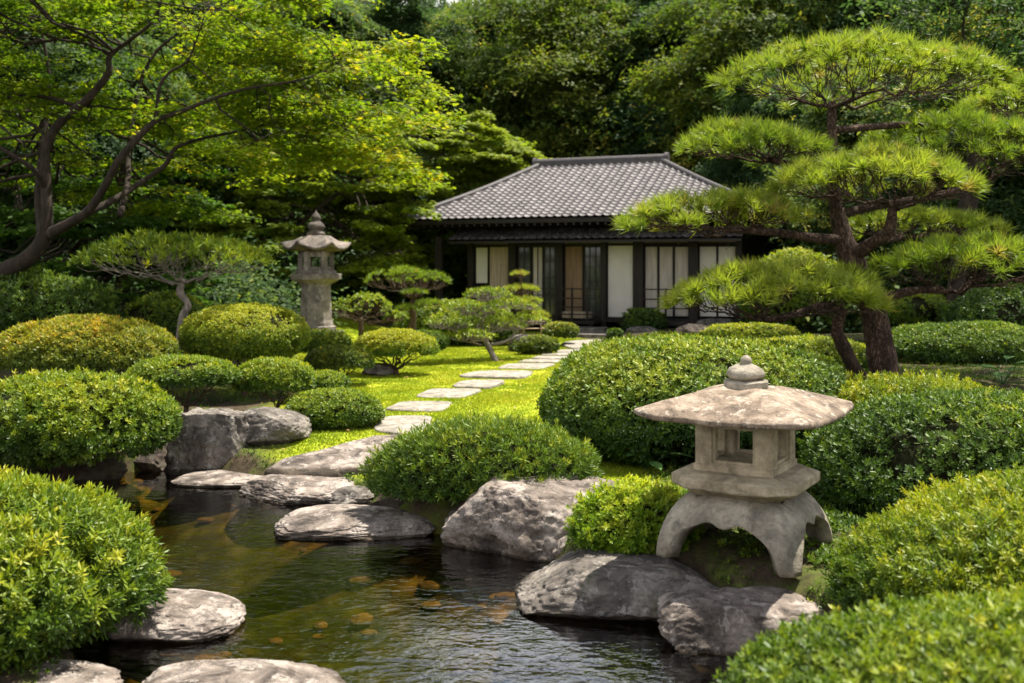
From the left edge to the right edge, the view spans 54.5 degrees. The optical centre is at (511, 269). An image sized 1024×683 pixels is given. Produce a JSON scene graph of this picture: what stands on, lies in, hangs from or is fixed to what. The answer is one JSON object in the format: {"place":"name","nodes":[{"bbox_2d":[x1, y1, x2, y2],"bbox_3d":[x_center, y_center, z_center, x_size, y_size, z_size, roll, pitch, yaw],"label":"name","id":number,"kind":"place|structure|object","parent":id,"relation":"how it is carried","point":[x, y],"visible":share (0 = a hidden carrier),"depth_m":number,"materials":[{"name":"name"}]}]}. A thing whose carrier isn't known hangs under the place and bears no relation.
{"place":"outdoors","nodes":[
{"label":"outdoors","id":0,"kind":"place"},
{"bbox_2d":[0,464,175,673],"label":"clipped shrub","id":1,"kind":"object","parent":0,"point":[75,563],"visible":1,"depth_m":4.72,"materials":[{"name":"green plant"}]},
{"bbox_2d":[30,471,801,682],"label":"pond water","id":2,"kind":"structure","parent":0,"point":[432,608],"depth_m":5.43,"materials":[{"name":"liquid"}]},
{"bbox_2d":[106,588,245,642],"bbox_3d":[-1.820,1.873,5.293,0.798,0.263,0.621,0,0,0],"label":"rock","id":3,"kind":"object","parent":2,"relation":"in","point":[188,615],"visible":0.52,"depth_m":5.10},
{"bbox_2d":[142,658,345,682],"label":"rock","id":4,"kind":"object","parent":2,"relation":"in","point":[245,670],"visible":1,"depth_m":4.47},
{"bbox_2d":[256,318,682,494],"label":"lawn grass","id":5,"kind":"structure","parent":0,"point":[483,397],"depth_m":13.60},
{"bbox_2d":[0,308,1023,682],"bbox_3d":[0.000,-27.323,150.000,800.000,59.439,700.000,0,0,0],"label":"ground","id":6,"kind":"structure","parent":0,"point":[700,554],"depth_m":8.09,"materials":[{"name":"plant"}]},
{"bbox_2d":[0,265,129,333],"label":"clipped shrub","id":7,"kind":"object","parent":6,"relation":"on","point":[34,297],"visible":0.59,"depth_m":13.97,"materials":[{"name":"green plant"}]},
{"bbox_2d":[36,658,123,682],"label":"rock","id":8,"kind":"object","parent":6,"relation":"on","point":[70,671],"visible":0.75,"depth_m":4.46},
{"bbox_2d":[46,452,127,479],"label":"rock","id":9,"kind":"object","parent":6,"relation":"on","point":[110,468],"visible":0.3,"depth_m":8.94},
{"bbox_2d":[0,365,183,484],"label":"clipped shrub","id":10,"kind":"object","parent":6,"relation":"on","point":[55,418],"visible":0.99,"depth_m":8.12,"materials":[{"name":"green plant"}]},
{"bbox_2d":[0,312,183,374],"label":"clipped shrub","id":11,"kind":"object","parent":6,"relation":"on","point":[100,342],"visible":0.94,"depth_m":10.80,"materials":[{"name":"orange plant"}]},
{"bbox_2d":[0,0,194,289],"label":"forest tree","id":12,"kind":"object","parent":6,"relation":"on","point":[110,143],"visible":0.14,"depth_m":22.21,"materials":[{"name":"green plant"}]},
{"bbox_2d":[22,0,182,240],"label":"forest tree","id":13,"kind":"object","parent":6,"relation":"on","point":[148,21],"depth_m":30.48,"materials":[{"name":"green plant"}]},
{"bbox_2d":[0,123,237,314],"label":"shade maple","id":14,"kind":"object","parent":6,"relation":"on","point":[128,224],"visible":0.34,"depth_m":18.00,"materials":[{"name":"green plant"}]},
{"bbox_2d":[11,33,266,287],"bbox_3d":[-9.654,-2.393,26.177,6.671,7.627,7.876,0,0,-6],"label":"forest tree","id":15,"kind":"object","parent":6,"relation":"on","point":[216,195],"visible":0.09,"depth_m":24.96,"materials":[{"name":"green plant"}]},
{"bbox_2d":[133,443,167,470],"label":"rock","id":16,"kind":"object","parent":6,"relation":"on","point":[154,462],"visible":0.26,"depth_m":9.30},
{"bbox_2d":[119,289,209,338],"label":"clipped shrub","id":17,"kind":"object","parent":6,"relation":"on","point":[162,310],"visible":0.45,"depth_m":15.24,"materials":[{"name":"green plant"}]},
{"bbox_2d":[66,225,273,388],"bbox_3d":[-4.409,0.497,12.824,2.641,2.162,2.053,0,0,0],"label":"cloud tree","id":18,"kind":"object","parent":6,"relation":"on","point":[169,245],"visible":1,"depth_m":12.55,"materials":[{"name":"green plant"}]},
{"bbox_2d":[126,353,242,412],"bbox_3d":[-3.422,1.261,10.391,1.204,0.799,0.969,0,0,0],"label":"clipped shrub","id":19,"kind":"object","parent":6,"relation":"on","point":[172,370],"visible":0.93,"depth_m":10.14,"materials":[{"name":"green plant"}]},
{"bbox_2d":[164,407,248,474],"bbox_3d":[-2.815,1.732,9.501,0.859,0.834,0.764,0,0,0],"label":"rock","id":20,"kind":"object","parent":6,"relation":"on","point":[212,439],"visible":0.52,"depth_m":9.19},
{"bbox_2d":[170,469,260,487],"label":"rock","id":21,"kind":"object","parent":6,"relation":"on","point":[218,478],"visible":0.48,"depth_m":8.74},
{"bbox_2d":[0,0,466,281],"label":"japanese maple","id":22,"kind":"object","parent":6,"relation":"on","point":[81,22],"visible":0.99,"depth_m":14.89,"materials":[{"name":"green plant"}]},
{"bbox_2d":[177,302,310,395],"bbox_3d":[-3.323,1.010,12.406,1.647,1.240,1.473,0,0,0],"label":"clipped shrub","id":23,"kind":"object","parent":6,"relation":"on","point":[238,332],"visible":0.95,"depth_m":11.91,"materials":[{"name":"green plant"}]},
{"bbox_2d":[128,0,378,262],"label":"forest tree","id":24,"kind":"object","parent":6,"relation":"on","point":[160,37],"visible":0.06,"depth_m":31.09,"materials":[{"name":"green plant"}]},
{"bbox_2d":[230,356,316,407],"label":"clipped shrub","id":25,"kind":"object","parent":6,"relation":"on","point":[272,373],"visible":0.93,"depth_m":10.57,"materials":[{"name":"green plant"}]},
{"bbox_2d":[185,54,361,259],"bbox_3d":[-9.470,-3.402,34.021,9.595,9.816,8.022,0,0,-44],"label":"forest tree","id":26,"kind":"object","parent":6,"relation":"on","point":[293,207],"visible":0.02,"depth_m":33.64,"materials":[{"name":"green plant"}]},
{"bbox_2d":[239,407,311,446],"bbox_3d":[-2.352,1.562,9.620,0.794,0.457,0.656,0,0,0],"label":"rock","id":27,"kind":"object","parent":6,"relation":"on","point":[268,426],"visible":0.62,"depth_m":9.37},
{"bbox_2d":[238,474,354,504],"bbox_3d":[-1.763,1.870,8.361,1.075,0.266,0.814,0,0,0],"label":"rock","id":28,"kind":"object","parent":6,"relation":"on","point":[280,489],"visible":0.64,"depth_m":8.16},
{"bbox_2d":[154,90,447,282],"bbox_3d":[-5.628,-1.678,25.142,8.065,6.461,5.329,0,0,0],"label":"japanese maple","id":29,"kind":"object","parent":6,"relation":"on","point":[257,203],"visible":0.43,"depth_m":24.35,"materials":[{"name":"green plant"}]},
{"bbox_2d":[281,211,350,332],"bbox_3d":[-3.466,0.062,17.599,1.223,2.249,1.061,0,0,-8],"label":"pedestal lantern","id":30,"kind":"object","parent":6,"relation":"on","point":[315,283],"visible":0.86,"depth_m":17.37,"materials":[{"name":"stone"}]},
{"bbox_2d":[296,369,351,390],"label":"clipped shrub","id":31,"kind":"object","parent":6,"relation":"on","point":[328,378],"visible":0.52,"depth_m":11.73,"materials":[{"name":"green plant"}]},
{"bbox_2d":[300,328,352,353],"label":"clipped shrub","id":32,"kind":"object","parent":6,"relation":"on","point":[318,337],"visible":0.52,"depth_m":15.35,"materials":[{"name":"green plant"}]},
{"bbox_2d":[264,435,397,476],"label":"path slab","id":33,"kind":"structure","parent":6,"relation":"on","point":[340,460],"depth_m":8.78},
{"bbox_2d":[283,385,385,429],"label":"clipped shrub","id":34,"kind":"object","parent":6,"relation":"on","point":[338,408],"visible":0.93,"depth_m":9.95,"materials":[{"name":"green plant"}]},
{"bbox_2d":[303,343,375,375],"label":"clipped shrub","id":35,"kind":"object","parent":6,"relation":"on","point":[337,357],"visible":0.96,"depth_m":13.54,"materials":[{"name":"green plant"}]},
{"bbox_2d":[324,485,374,504],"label":"rock","id":36,"kind":"object","parent":6,"relation":"on","point":[363,495],"visible":0.59,"depth_m":7.97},
{"bbox_2d":[273,504,435,540],"bbox_3d":[-1.128,1.871,7.289,1.204,0.201,0.766,0,0,0],"label":"rock","id":37,"kind":"object","parent":6,"relation":"on","point":[327,522],"visible":0.91,"depth_m":7.05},
{"bbox_2d":[253,0,459,258],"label":"forest tree","id":38,"kind":"object","parent":6,"relation":"on","point":[341,10],"visible":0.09,"depth_m":42.08,"materials":[{"name":"green plant"}]},
{"bbox_2d":[331,291,409,336],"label":"cloud tree","id":39,"kind":"object","parent":6,"relation":"on","point":[366,296],"visible":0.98,"depth_m":18.45,"materials":[{"name":"green plant"}]},
{"bbox_2d":[291,0,452,235],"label":"forest tree","id":40,"kind":"object","parent":6,"relation":"on","point":[379,29],"visible":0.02,"depth_m":43.29,"materials":[{"name":"green plant"}]},
{"bbox_2d":[362,363,393,375],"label":"rock","id":41,"kind":"object","parent":6,"relation":"on","point":[381,369],"visible":0.43,"depth_m":15.06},
{"bbox_2d":[368,495,404,507],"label":"rock","id":42,"kind":"object","parent":6,"relation":"on","point":[397,503],"visible":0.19,"depth_m":7.51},
{"bbox_2d":[351,327,440,374],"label":"clipped shrub","id":43,"kind":"object","parent":6,"relation":"on","point":[391,342],"visible":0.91,"depth_m":14.85,"materials":[{"name":"green plant"}]},
{"bbox_2d":[374,415,432,434],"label":"stepping stone","id":44,"kind":"object","parent":6,"relation":"on","point":[389,424],"visible":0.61,"depth_m":10.19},
{"bbox_2d":[363,263,450,329],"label":"cloud tree","id":45,"kind":"object","parent":6,"relation":"on","point":[410,308],"visible":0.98,"depth_m":20.30,"materials":[{"name":"green plant"}]},
{"bbox_2d":[385,401,451,411],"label":"stepping stone","id":46,"kind":"object","parent":6,"relation":"on","point":[412,406],"visible":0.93,"depth_m":11.45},
{"bbox_2d":[294,108,552,298],"bbox_3d":[-2.801,-1.680,29.848,6.483,7.125,9.855,0,0,44],"label":"japanese maple","id":47,"kind":"object","parent":6,"relation":"on","point":[496,160],"visible":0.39,"depth_m":29.55,"materials":[{"name":"green plant"}]},
{"bbox_2d":[330,0,525,250],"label":"forest tree","id":48,"kind":"object","parent":6,"relation":"on","point":[402,18],"visible":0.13,"depth_m":44.62,"materials":[{"name":"green plant"}]},
{"bbox_2d":[415,329,449,350],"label":"clipped shrub","id":49,"kind":"object","parent":6,"relation":"on","point":[442,337],"visible":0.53,"depth_m":16.86,"materials":[{"name":"green plant"}]},
{"bbox_2d":[0,409,877,676],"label":"bank ground cover","id":50,"kind":"object","parent":6,"relation":"on","point":[747,549],"visible":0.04,"depth_m":5.53,"materials":[{"name":"green plant"}]},
{"bbox_2d":[414,231,467,306],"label":"wall","id":51,"kind":"structure","parent":6,"relation":"on","point":[462,282],"depth_m":29.60,"materials":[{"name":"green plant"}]},
{"bbox_2d":[416,388,480,397],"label":"stepping stone","id":52,"kind":"object","parent":6,"relation":"on","point":[453,392],"visible":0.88,"depth_m":12.72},
{"bbox_2d":[389,297,522,345],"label":"clipped shrub","id":53,"kind":"object","parent":6,"relation":"on","point":[424,312],"visible":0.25,"depth_m":21.10,"materials":[{"name":"green plant"}]},
{"bbox_2d":[422,0,498,46],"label":"forest tree","id":54,"kind":"object","parent":6,"relation":"on","point":[441,4],"visible":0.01,"depth_m":66.52,"materials":[{"name":"green plant"}]},
{"bbox_2d":[452,379,503,389],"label":"stepping stone","id":55,"kind":"object","parent":6,"relation":"on","point":[484,384],"visible":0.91,"depth_m":13.74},
{"bbox_2d":[354,408,606,505],"bbox_3d":[-0.228,1.352,7.343,1.887,0.678,1.035,0,0,0],"label":"clipped shrub","id":56,"kind":"object","parent":6,"relation":"on","point":[455,460],"visible":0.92,"depth_m":7.11,"materials":[{"name":"green plant"}]},
{"bbox_2d":[206,349,757,545],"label":"fallen leaves","id":57,"kind":"object","parent":6,"relation":"on","point":[460,402],"visible":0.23,"depth_m":11.85,"materials":[{"name":"brown plant"}]},
{"bbox_2d":[408,0,559,189],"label":"forest tree","id":58,"kind":"object","parent":6,"relation":"on","point":[492,35],"visible":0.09,"depth_m":47.19,"materials":[{"name":"green plant"}]},
{"bbox_2d":[424,285,550,360],"bbox_3d":[-0.470,0.964,17.673,2.319,1.414,1.359,0,0,-38],"label":"cloud tree","id":59,"kind":"object","parent":6,"relation":"on","point":[477,331],"visible":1,"depth_m":17.54,"materials":[{"name":"green plant"}]},
{"bbox_2d":[459,370,532,378],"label":"stepping stone","id":60,"kind":"object","parent":6,"relation":"on","point":[505,374],"visible":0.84,"depth_m":14.94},
{"bbox_2d":[0,196,1023,333],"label":"undergrowth","id":61,"kind":"object","parent":6,"relation":"on","point":[248,288],"visible":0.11,"depth_m":21.68,"materials":[{"name":"green plant"}]},
{"bbox_2d":[508,334,536,351],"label":"rock","id":62,"kind":"object","parent":6,"relation":"on","point":[515,337],"visible":0.11,"depth_m":19.54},
{"bbox_2d":[498,363,554,368],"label":"stepping stone","id":63,"kind":"object","parent":6,"relation":"on","point":[524,365],"visible":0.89,"depth_m":16.33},
{"bbox_2d":[503,268,551,334],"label":"cloud tree","id":64,"kind":"object","parent":6,"relation":"on","point":[522,288],"visible":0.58,"depth_m":20.39,"materials":[{"name":"green plant"}]},
{"bbox_2d":[440,474,616,561],"bbox_3d":[0.209,1.778,6.821,1.403,0.698,0.934,0,0,0],"label":"rock","id":65,"kind":"object","parent":6,"relation":"on","point":[519,519],"visible":0.4,"depth_m":6.61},
{"bbox_2d":[396,0,667,236],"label":"forest tree","id":66,"kind":"object","parent":6,"relation":"on","point":[549,70],"visible":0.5,"depth_m":42.44,"materials":[{"name":"green plant"}]},
{"bbox_2d":[510,334,560,353],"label":"clipped shrub","id":67,"kind":"object","parent":6,"relation":"on","point":[540,343],"visible":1,"depth_m":18.75,"materials":[{"name":"green plant"}]},
{"bbox_2d":[518,359,559,362],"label":"stepping stone","id":68,"kind":"object","parent":6,"relation":"on","point":[542,360],"visible":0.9,"depth_m":17.27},
{"bbox_2d":[531,356,567,359],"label":"stepping stone","id":69,"kind":"object","parent":6,"relation":"on","point":[547,357],"visible":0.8,"depth_m":17.86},
{"bbox_2d":[82,337,1023,595],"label":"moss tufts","id":70,"kind":"object","parent":6,"relation":"on","point":[952,363],"visible":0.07,"depth_m":11.50,"materials":[{"name":"green plant"}]},
{"bbox_2d":[550,534,567,559],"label":"rock","id":71,"kind":"object","parent":6,"relation":"on","point":[558,547],"visible":0.11,"depth_m":6.41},
{"bbox_2d":[542,321,579,338],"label":"clipped shrub","id":72,"kind":"object","parent":6,"relation":"on","point":[564,330],"visible":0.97,"depth_m":20.78,"materials":[{"name":"green plant"}]},
{"bbox_2d":[561,339,600,348],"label":"paving slab","id":73,"kind":"structure","parent":6,"relation":"on","point":[575,344],"depth_m":20.93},
{"bbox_2d":[577,332,606,337],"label":"step stone","id":74,"kind":"object","parent":6,"relation":"on","point":[588,335],"visible":0.08,"depth_m":23.23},
{"bbox_2d":[578,326,608,332],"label":"step stone","id":75,"kind":"object","parent":6,"relation":"on","point":[594,329],"visible":0.19,"depth_m":23.98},
{"bbox_2d":[400,152,799,328],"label":"garden house","id":76,"kind":"structure","parent":6,"relation":"on","point":[548,224],"depth_m":25.81,"materials":[{"name":"tile"}]},
{"bbox_2d":[481,0,734,167],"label":"forest tree","id":77,"kind":"object","parent":6,"relation":"on","point":[593,110],"visible":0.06,"depth_m":43.14,"materials":[{"name":"green plant"}]},
{"bbox_2d":[605,327,624,338],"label":"clipped shrub","id":78,"kind":"object","parent":6,"relation":"on","point":[613,332],"visible":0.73,"depth_m":21.90,"materials":[{"name":"green plant"}]},
{"bbox_2d":[514,546,718,621],"bbox_3d":[0.667,1.853,5.725,1.312,0.394,1.005,0,0,0],"label":"rock","id":79,"kind":"object","parent":6,"relation":"on","point":[588,583],"visible":0.53,"depth_m":5.44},
{"bbox_2d":[563,472,706,554],"bbox_3d":[0.754,1.493,6.092,0.888,0.484,0.721,0,0,0],"label":"clipped shrub","id":80,"kind":"object","parent":6,"relation":"on","point":[627,516],"visible":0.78,"depth_m":5.91,"materials":[{"name":"green plant"}]},
{"bbox_2d":[613,307,667,330],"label":"clipped shrub","id":81,"kind":"object","parent":6,"relation":"on","point":[645,316],"visible":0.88,"depth_m":23.67,"materials":[{"name":"green plant"}]},
{"bbox_2d":[624,326,658,333],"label":"rock","id":82,"kind":"object","parent":6,"relation":"on","point":[641,329],"visible":0.3,"depth_m":23.18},
{"bbox_2d":[607,444,694,470],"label":"broad leaf plant","id":83,"kind":"object","parent":6,"relation":"on","point":[656,464],"visible":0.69,"depth_m":7.89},
{"bbox_2d":[577,0,754,176],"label":"forest tree","id":84,"kind":"object","parent":6,"relation":"on","point":[642,5],"visible":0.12,"depth_m":40.93,"materials":[{"name":"green plant"}]},
{"bbox_2d":[675,324,709,333],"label":"rock","id":85,"kind":"object","parent":6,"relation":"on","point":[691,328],"visible":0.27,"depth_m":22.08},
{"bbox_2d":[535,330,861,468],"bbox_3d":[1.655,1.105,8.896,2.930,1.131,2.494,0,0,0],"label":"clipped shrub","id":86,"kind":"object","parent":6,"relation":"on","point":[596,391],"visible":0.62,"depth_m":8.16,"materials":[{"name":"green plant"}]},
{"bbox_2d":[696,318,734,327],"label":"rock","id":87,"kind":"object","parent":6,"relation":"on","point":[709,322],"visible":0.27,"depth_m":23.43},
{"bbox_2d":[598,0,866,185],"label":"forest tree","id":88,"kind":"object","parent":6,"relation":"on","point":[729,18],"visible":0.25,"depth_m":35.66,"materials":[{"name":"green plant"}]},
{"bbox_2d":[657,586,823,656],"bbox_3d":[1.272,1.855,5.121,1.061,0.379,0.646,0,0,0],"label":"rock","id":89,"kind":"object","parent":6,"relation":"on","point":[725,621],"visible":0.51,"depth_m":4.95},
{"bbox_2d":[634,355,853,577],"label":"snow viewing lantern","id":90,"kind":"object","parent":6,"relation":"on","point":[765,498],"visible":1,"depth_m":5.47,"materials":[{"name":"stone"}]},
{"bbox_2d":[702,321,801,337],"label":"clipped shrub","id":91,"kind":"object","parent":6,"relation":"on","point":[762,329],"visible":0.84,"depth_m":16.74,"materials":[{"name":"green plant"}]},
{"bbox_2d":[687,63,827,258],"bbox_3d":[7.960,-2.376,30.887,5.749,8.180,8.183,0,0,-11],"label":"forest tree","id":92,"kind":"object","parent":6,"relation":"on","point":[736,170],"visible":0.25,"depth_m":30.34,"materials":[{"name":"green plant"}]},
{"bbox_2d":[674,486,875,569],"bbox_3d":[1.705,1.567,6.251,2.061,0.139,1.952,0,0,0],"label":"lantern ground cover","id":93,"kind":"object","parent":6,"relation":"on","point":[834,521],"visible":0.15,"depth_m":6.02,"materials":[{"name":"green plant"}]},
{"bbox_2d":[738,246,849,326],"bbox_3d":[5.965,0.340,20.974,2.484,1.740,1.790,0,0,0],"label":"clipped shrub","id":94,"kind":"object","parent":6,"relation":"on","point":[798,300],"visible":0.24,"depth_m":20.49,"materials":[{"name":"green plant"}]},
{"bbox_2d":[675,0,913,252],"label":"forest tree","id":95,"kind":"object","parent":6,"relation":"on","point":[835,13],"visible":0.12,"depth_m":33.43,"materials":[{"name":"green plant"}]},
{"bbox_2d":[764,332,867,369],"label":"clipped shrub","id":96,"kind":"object","parent":6,"relation":"on","point":[824,345],"visible":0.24,"depth_m":11.43,"materials":[{"name":"green plant"}]},
{"bbox_2d":[611,19,1023,381],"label":"black pine","id":97,"kind":"object","parent":6,"relation":"on","point":[850,278],"visible":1,"depth_m":9.93,"materials":[{"name":"green plant"}]},
{"bbox_2d":[732,56,934,289],"bbox_3d":[8.684,-1.891,25.233,6.463,7.145,6.958,0,0,6],"label":"forest tree","id":98,"kind":"object","parent":6,"relation":"on","point":[845,116],"visible":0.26,"depth_m":24.12,"materials":[{"name":"green plant"}]},
{"bbox_2d":[710,583,1023,682],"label":"clipped shrub","id":99,"kind":"object","parent":6,"relation":"on","point":[928,639],"visible":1,"depth_m":2.90,"materials":[{"name":"green plant"}]},
{"bbox_2d":[808,0,1001,142],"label":"forest tree","id":100,"kind":"object","parent":6,"relation":"on","point":[906,5],"visible":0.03,"depth_m":32.16,"materials":[{"name":"green plant"}]},
{"bbox_2d":[796,386,1023,516],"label":"clipped shrub","id":101,"kind":"object","parent":6,"relation":"on","point":[882,452],"visible":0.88,"depth_m":6.53,"materials":[{"name":"green plant"}]},
{"bbox_2d":[820,368,999,427],"bbox_3d":[3.258,1.139,8.287,1.941,0.648,1.139,0,0,0],"label":"clipped shrub","id":102,"kind":"object","parent":6,"relation":"on","point":[879,385],"visible":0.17,"depth_m":8.14,"materials":[{"name":"green plant"}]},
{"bbox_2d":[883,290,948,324],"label":"clipped shrub","id":103,"kind":"object","parent":6,"relation":"on","point":[920,308],"visible":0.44,"depth_m":15.14,"materials":[{"name":"green plant"}]},
{"bbox_2d":[819,460,1023,615],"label":"clipped shrub","id":104,"kind":"object","parent":6,"relation":"on","point":[962,536],"visible":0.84,"depth_m":4.38,"materials":[{"name":"green plant"}]},
{"bbox_2d":[826,0,1023,313],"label":"shade tree","id":105,"kind":"object","parent":6,"relation":"on","point":[962,25],"visible":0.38,"depth_m":16.91,"materials":[{"name":"green plant"}]},
{"bbox_2d":[829,74,1023,299],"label":"forest tree","id":106,"kind":"object","parent":6,"relation":"on","point":[890,188],"visible":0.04,"depth_m":21.49,"materials":[{"name":"green plant"}]},
{"bbox_2d":[866,24,1023,291],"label":"forest tree","id":107,"kind":"object","parent":6,"relation":"on","point":[1006,204],"visible":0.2,"depth_m":19.49,"materials":[{"name":"green plant"}]},
{"bbox_2d":[891,319,1023,363],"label":"clipped shrub","id":108,"kind":"object","parent":6,"relation":"on","point":[983,340],"visible":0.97,"depth_m":11.87,"materials":[{"name":"green plant"}]},
{"bbox_2d":[918,0,1023,80],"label":"forest tree","id":109,"kind":"object","parent":6,"relation":"on","point":[1006,12],"visible":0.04,"depth_m":30.43,"materials":[{"name":"green plant"}]},
{"bbox_2d":[937,281,1023,329],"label":"clipped shrub","id":110,"kind":"object","parent":6,"relation":"on","point":[1004,304],"visible":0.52,"depth_m":14.15,"materials":[{"name":"green plant"}]},
{"bbox_2d":[963,356,1023,383],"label":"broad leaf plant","id":111,"kind":"object","parent":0,"point":[1002,380],"visible":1,"depth_m":9.89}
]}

